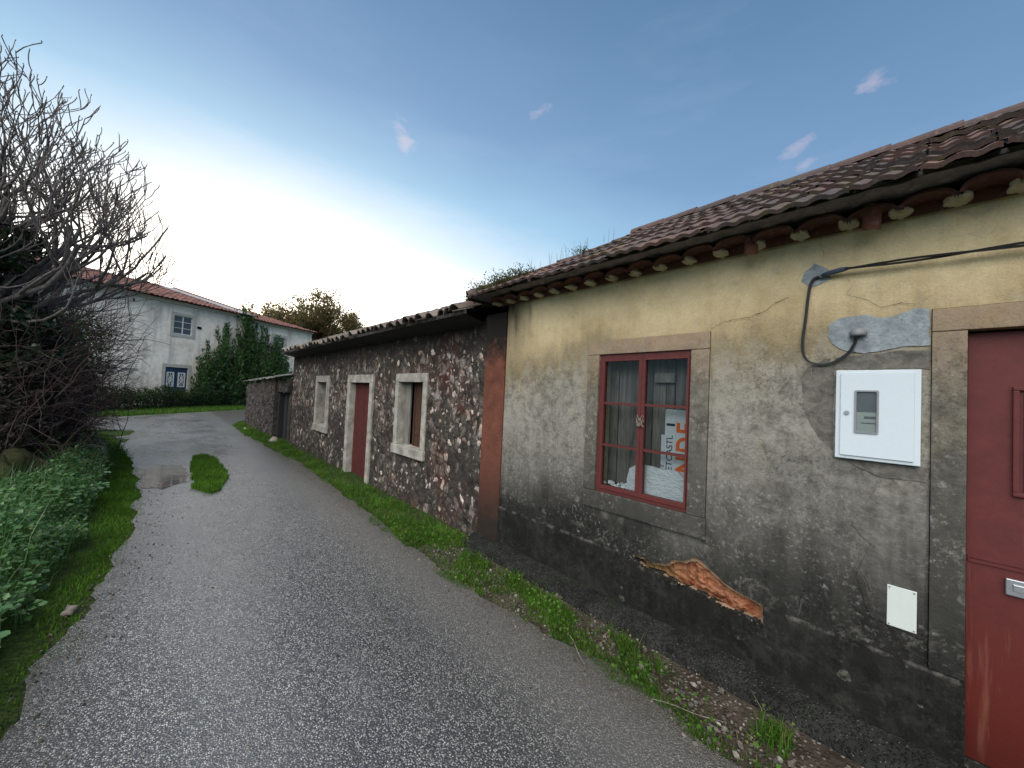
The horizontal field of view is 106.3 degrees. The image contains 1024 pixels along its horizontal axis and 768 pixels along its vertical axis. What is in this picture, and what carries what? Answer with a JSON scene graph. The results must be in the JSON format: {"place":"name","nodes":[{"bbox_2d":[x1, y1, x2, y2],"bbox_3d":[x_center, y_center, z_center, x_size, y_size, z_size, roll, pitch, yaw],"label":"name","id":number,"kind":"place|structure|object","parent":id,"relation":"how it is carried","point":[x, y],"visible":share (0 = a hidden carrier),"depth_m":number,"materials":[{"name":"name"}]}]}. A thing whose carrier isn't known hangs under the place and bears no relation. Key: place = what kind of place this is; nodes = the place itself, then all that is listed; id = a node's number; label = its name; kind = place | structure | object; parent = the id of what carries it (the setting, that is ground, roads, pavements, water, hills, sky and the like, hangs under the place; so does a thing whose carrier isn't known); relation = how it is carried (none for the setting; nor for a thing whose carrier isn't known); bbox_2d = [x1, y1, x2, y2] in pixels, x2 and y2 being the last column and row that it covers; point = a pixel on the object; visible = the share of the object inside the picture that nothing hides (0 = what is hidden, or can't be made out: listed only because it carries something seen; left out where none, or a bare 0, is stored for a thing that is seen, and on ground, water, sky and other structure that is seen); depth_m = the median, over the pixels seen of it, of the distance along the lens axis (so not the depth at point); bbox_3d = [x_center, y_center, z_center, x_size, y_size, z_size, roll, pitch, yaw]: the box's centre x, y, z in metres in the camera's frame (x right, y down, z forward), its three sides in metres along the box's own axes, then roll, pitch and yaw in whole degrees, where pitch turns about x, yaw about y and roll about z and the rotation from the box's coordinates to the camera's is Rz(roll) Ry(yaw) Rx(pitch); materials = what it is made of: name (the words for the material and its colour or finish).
{"place":"outdoors","nodes":[
{"label":"outdoors","id":0,"kind":"place"},
{"bbox_2d":[188,452,228,494],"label":"grass island","id":1,"kind":"structure","parent":0,"point":[209,472],"depth_m":6.57,"materials":[{"name":"green plant"}]},
{"bbox_2d":[0,409,735,767],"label":"road","id":2,"kind":"structure","parent":0,"point":[224,681],"depth_m":2.27,"materials":[{"name":"grey asphalt"}]},
{"bbox_2d":[136,465,189,489],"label":"puddle","id":3,"kind":"object","parent":2,"relation":"on","point":[157,474],"visible":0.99,"depth_m":6.47,"materials":[{"name":"liquid"}]},
{"bbox_2d":[6,462,613,767],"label":"road grit","id":4,"kind":"object","parent":2,"relation":"on","point":[121,636],"visible":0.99,"depth_m":2.58,"materials":[{"name":"grey gravel"}]},
{"bbox_2d":[0,407,928,767],"bbox_3d":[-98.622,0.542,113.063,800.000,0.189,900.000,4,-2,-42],"label":"ground","id":5,"kind":"structure","parent":0,"point":[16,645],"depth_m":2.40,"materials":[{"name":"soil"}]},
{"bbox_2d":[0,620,9,647],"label":"leafy weed","id":6,"kind":"object","parent":5,"relation":"on","point":[5,633],"visible":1,"depth_m":1.95,"materials":[{"name":"green plant"}]},
{"bbox_2d":[0,603,12,613],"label":"leafy weed","id":7,"kind":"object","parent":5,"relation":"on","point":[3,608],"visible":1,"depth_m":2.22,"materials":[{"name":"green plant"}]},
{"bbox_2d":[0,454,21,495],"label":"mossy rock","id":8,"kind":"object","parent":5,"relation":"on","point":[4,464],"visible":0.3,"depth_m":4.49,"materials":[{"name":"green stone"}]},
{"bbox_2d":[0,580,47,631],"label":"leafy weed","id":9,"kind":"object","parent":5,"relation":"on","point":[18,604],"visible":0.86,"depth_m":2.42,"materials":[{"name":"green plant"}]},
{"bbox_2d":[2,447,54,490],"bbox_3d":[-6.455,1.141,4.933,0.723,0.669,0.657,4,-2,-42],"label":"mossy rock","id":10,"kind":"object","parent":5,"relation":"on","point":[22,455],"visible":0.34,"depth_m":4.91,"materials":[{"name":"green stone"}]},
{"bbox_2d":[11,488,81,520],"bbox_3d":[-4.841,1.318,3.997,0.466,0.433,0.605,3,-2,-4],"label":"leafy weed","id":11,"kind":"object","parent":5,"relation":"on","point":[60,501],"visible":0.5,"depth_m":4.03,"materials":[{"name":"green plant"}]},
{"bbox_2d":[10,510,87,554],"bbox_3d":[-4.240,1.351,3.433,0.453,0.386,0.476,3,-2,-9],"label":"leafy weed","id":12,"kind":"object","parent":5,"relation":"on","point":[53,518],"visible":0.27,"depth_m":3.54,"materials":[{"name":"green plant"}]},
{"bbox_2d":[27,435,75,467],"bbox_3d":[-7.004,1.091,5.775,0.565,0.671,0.707,4,-2,-42],"label":"mossy rock","id":13,"kind":"object","parent":5,"relation":"on","point":[51,446],"visible":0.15,"depth_m":5.72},
{"bbox_2d":[0,424,117,643],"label":"ground cover","id":14,"kind":"object","parent":5,"relation":"on","point":[17,504],"visible":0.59,"depth_m":3.53,"materials":[{"name":"green plant"}]},
{"bbox_2d":[0,290,138,439],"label":"ivy bush","id":15,"kind":"object","parent":5,"relation":"on","point":[6,336],"visible":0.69,"depth_m":5.39,"materials":[{"name":"green plant"}]},
{"bbox_2d":[60,605,78,616],"bbox_3d":[-3.028,1.567,2.632,0.080,0.071,0.128,4,-2,-36],"label":"loose stone","id":16,"kind":"object","parent":5,"relation":"on","point":[69,610],"visible":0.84,"depth_m":2.62,"materials":[{"name":"beige stone"}]},
{"bbox_2d":[0,444,143,720],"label":"roadside turf","id":17,"kind":"structure","parent":5,"relation":"on","point":[120,487],"depth_m":3.71,"materials":[{"name":"green plant"}]},
{"bbox_2d":[1,240,157,466],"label":"bramble thicket","id":18,"kind":"object","parent":5,"relation":"on","point":[86,336],"visible":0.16,"depth_m":7.19,"materials":[{"name":"brown plant"}]},
{"bbox_2d":[55,471,110,503],"bbox_3d":[-5.239,1.331,4.703,0.446,0.413,0.693,4,-2,-42],"label":"leafy weed","id":19,"kind":"object","parent":5,"relation":"on","point":[98,487],"visible":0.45,"depth_m":4.70,"materials":[{"name":"green plant"}]},
{"bbox_2d":[15,226,153,450],"bbox_3d":[-8.577,-0.773,7.129,2.891,4.405,3.734,4,-2,-42],"label":"elder bush","id":20,"kind":"object","parent":5,"relation":"on","point":[83,340],"visible":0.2,"depth_m":7.27,"materials":[{"name":"brown plant"}]},
{"bbox_2d":[0,268,169,482],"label":"bramble thicket","id":21,"kind":"object","parent":5,"relation":"on","point":[27,403],"visible":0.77,"depth_m":5.48,"materials":[{"name":"brown plant"}]},
{"bbox_2d":[70,455,113,466],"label":"leafy weed","id":22,"kind":"object","parent":5,"relation":"on","point":[104,457],"visible":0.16,"depth_m":6.03,"materials":[{"name":"green plant"}]},
{"bbox_2d":[0,34,183,322],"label":"fig tree","id":23,"kind":"object","parent":5,"relation":"on","point":[57,277],"visible":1,"depth_m":5.45,"materials":[{"name":"grey plant"}]},
{"bbox_2d":[0,128,72,420],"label":"ivy bush","id":24,"kind":"object","parent":23,"relation":"hanging from","point":[8,262],"visible":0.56,"depth_m":5.23,"materials":[{"name":"green plant"}]},
{"bbox_2d":[74,311,130,410],"bbox_3d":[-17.675,-0.882,16.440,1.766,4.416,1.500,4,-2,-42],"label":"bare sapling","id":25,"kind":"object","parent":5,"relation":"on","point":[109,355],"visible":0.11,"depth_m":16.55,"materials":[{"name":"brown plant"}]},
{"bbox_2d":[2,256,257,406],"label":"white house","id":26,"kind":"structure","parent":5,"relation":"on","point":[185,324],"depth_m":23.27,"materials":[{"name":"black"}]},
{"bbox_2d":[160,363,191,405],"bbox_3d":[-20.854,0.185,23.775,0.130,2.820,1.590,2,-2,18],"label":"door","id":27,"kind":"structure","parent":26,"relation":"in","point":[179,377],"depth_m":23.83,"materials":[{"name":"blue wood"}]},
{"bbox_2d":[170,311,195,338],"bbox_3d":[-20.622,-3.667,24.062,0.130,1.490,1.380,2,-2,18],"label":"window","id":28,"kind":"structure","parent":26,"relation":"in","point":[181,325],"depth_m":24.06,"materials":[{"name":"white wood"}]},
{"bbox_2d":[71,404,245,458],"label":"verge grass","id":29,"kind":"structure","parent":5,"relation":"on","point":[161,410],"depth_m":18.62,"materials":[{"name":"green plant"}]},
{"bbox_2d":[89,384,244,412],"bbox_3d":[-20.239,0.562,17.525,5.544,1.560,19.865,2,-2,16],"label":"hedge","id":30,"kind":"object","parent":5,"relation":"on","point":[182,398],"visible":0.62,"depth_m":21.34,"materials":[{"name":"green plant"}]},
{"bbox_2d":[189,301,292,405],"bbox_3d":[-18.809,-2.196,27.771,2.087,7.615,8.119,2,-2,20],"label":"climbing creeper","id":31,"kind":"object","parent":5,"relation":"on","point":[210,373],"visible":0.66,"depth_m":26.92,"materials":[{"name":"green plant"}]},
{"bbox_2d":[243,373,292,442],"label":"stone shed","id":32,"kind":"structure","parent":5,"relation":"on","point":[268,407],"depth_m":12.18,"materials":[{"name":"grey stone"}]},
{"bbox_2d":[282,393,288,439],"bbox_3d":[-6.801,0.977,11.635,0.045,1.420,1.110,4,-2,-42],"label":"door","id":33,"kind":"structure","parent":32,"relation":"in","point":[286,400],"depth_m":11.71,"materials":[{"name":"grey wood"}]},
{"bbox_2d":[235,311,317,390],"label":"white house","id":34,"kind":"structure","parent":5,"relation":"on","point":[291,335],"depth_m":30.99,"materials":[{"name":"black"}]},
{"bbox_2d":[270,334,286,355],"bbox_3d":[-18.510,-3.098,30.451,0.130,1.580,1.360,2,-2,18],"label":"window","id":35,"kind":"structure","parent":34,"relation":"in","point":[273,336],"depth_m":30.60,"materials":[{"name":"grey stone"}]},
{"bbox_2d":[235,286,348,340],"bbox_3d":[-22.886,-4.187,42.060,11.244,12.311,11.242,3,-2,-10],"label":"tree","id":36,"kind":"object","parent":5,"relation":"on","point":[293,317],"visible":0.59,"depth_m":39.72,"materials":[{"name":"green plant"}]},
{"bbox_2d":[298,300,366,339],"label":"tree","id":37,"kind":"object","parent":5,"relation":"on","point":[338,327],"visible":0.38,"depth_m":40.74,"materials":[{"name":"green plant"}]},
{"bbox_2d":[282,301,508,534],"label":"stone cottage","id":38,"kind":"structure","parent":5,"relation":"on","point":[394,408],"depth_m":5.82,"materials":[{"name":"stone"}]},
{"bbox_2d":[312,376,330,433],"bbox_3d":[-4.324,0.454,8.915,0.256,1.281,1.040,4,-2,-42],"label":"window","id":39,"kind":"structure","parent":38,"relation":"in","point":[322,388],"depth_m":9.12,"materials":[{"name":"stone"}]},
{"bbox_2d":[342,374,374,483],"bbox_3d":[-2.785,0.798,7.229,0.276,1.932,1.246,4,-2,-42],"label":"door","id":40,"kind":"structure","parent":38,"relation":"in","point":[360,388],"depth_m":7.34,"materials":[{"name":"wood"}]},
{"bbox_2d":[390,373,428,461],"bbox_3d":[-1.445,0.458,5.731,0.256,1.221,0.995,4,-2,-42],"label":"window","id":41,"kind":"structure","parent":38,"relation":"in","point":[411,389],"depth_m":5.83,"materials":[{"name":"stone"}]},
{"bbox_2d":[232,421,804,767],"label":"verge grass","id":42,"kind":"structure","parent":5,"relation":"on","point":[396,525],"depth_m":3.01,"materials":[{"name":"green plant"}]},
{"bbox_2d":[411,542,804,767],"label":"verge gravel","id":43,"kind":"structure","parent":5,"relation":"on","point":[670,689],"depth_m":2.18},
{"bbox_2d":[653,699,726,722],"bbox_3d":[0.920,1.708,2.009,0.357,0.013,0.008,2,-2,22],"label":"dry stalk","id":44,"kind":"object","parent":5,"relation":"on","point":[689,711],"visible":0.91,"depth_m":2.00,"materials":[{"name":"plant"}]},
{"bbox_2d":[462,101,1023,767],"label":"cottage","id":45,"kind":"structure","parent":5,"relation":"on","point":[774,553],"depth_m":2.19,"materials":[{"name":"yellow paint"}]},
{"bbox_2d":[459,238,613,309],"bbox_3d":[0.078,-1.219,4.312,2.148,0.762,1.136,1,-2,37],"label":"roof moss","id":46,"kind":"object","parent":45,"relation":"on","point":[506,278],"visible":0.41,"depth_m":4.08,"materials":[{"name":"green plant"}]},
{"bbox_2d":[603,480,626,488],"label":"foam scraps","id":47,"kind":"object","parent":45,"relation":"on","point":[612,483],"visible":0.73,"depth_m":3.13,"materials":[{"name":"white plastic"}]},
{"bbox_2d":[595,350,690,512],"bbox_3d":[0.979,0.323,2.940,0.077,1.125,0.755,4,-2,-42],"label":"window","id":48,"kind":"structure","parent":45,"relation":"in","point":[639,495],"depth_m":2.92,"materials":[{"name":"red paint"}]},
{"bbox_2d":[627,464,683,501],"bbox_3d":[1.084,0.746,2.904,0.033,0.243,0.467,4,-2,-42],"label":"foam sheet","id":49,"kind":"object","parent":45,"relation":"on","point":[665,483],"visible":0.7,"depth_m":2.86,"materials":[{"name":"white plastic"}]},
{"bbox_2d":[660,409,685,475],"bbox_3d":[1.214,0.531,2.818,0.017,0.683,0.263,4,-2,-40],"label":"sale sign","id":50,"kind":"object","parent":45,"relation":"attached to","point":[673,439],"visible":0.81,"depth_m":2.84,"materials":[{"name":"white paper"}]},
{"bbox_2d":[849,328,867,338],"bbox_3d":[1.808,-0.269,2.008,0.060,0.056,0.074,4,-2,-42],"label":"cable hood","id":51,"kind":"object","parent":45,"relation":"attached to","point":[858,332],"visible":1,"depth_m":2.00,"materials":[{"name":"grey plastic"}]},
{"bbox_2d":[835,369,921,466],"bbox_3d":[1.844,0.160,1.947,0.043,0.463,0.314,4,-2,-42],"label":"meter box","id":52,"kind":"object","parent":45,"relation":"attached to","point":[878,416],"visible":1,"depth_m":1.92,"materials":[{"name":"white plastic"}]},
{"bbox_2d":[840,373,914,461],"bbox_3d":[1.833,0.159,1.936,0.011,0.426,0.270,4,-2,-42],"label":"door","id":53,"kind":"structure","parent":52,"relation":"in","point":[893,439],"depth_m":1.92,"materials":[{"name":"white metal"}]},
{"bbox_2d":[887,584,916,633],"bbox_3d":[1.881,1.084,1.854,0.011,0.194,0.101,4,-2,-42],"label":"cover plate","id":54,"kind":"object","parent":45,"relation":"attached to","point":[901,608],"visible":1,"depth_m":1.85,"materials":[{"name":"plastic"}]},
{"bbox_2d":[801,241,1023,364],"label":"power cable","id":55,"kind":"object","parent":45,"relation":"attached to","point":[909,260],"visible":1,"depth_m":1.97,"materials":[{"name":"black rubber"}]},
{"bbox_2d":[965,330,1023,767],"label":"door","id":56,"kind":"structure","parent":45,"relation":"in","point":[994,585],"depth_m":1.69,"materials":[{"name":"red paint"}]},
{"bbox_2d":[0,0,1023,326],"label":"sky","id":57,"kind":"structure","parent":0,"point":[390,156],"materials":[{"name":"blue"}]}
]}

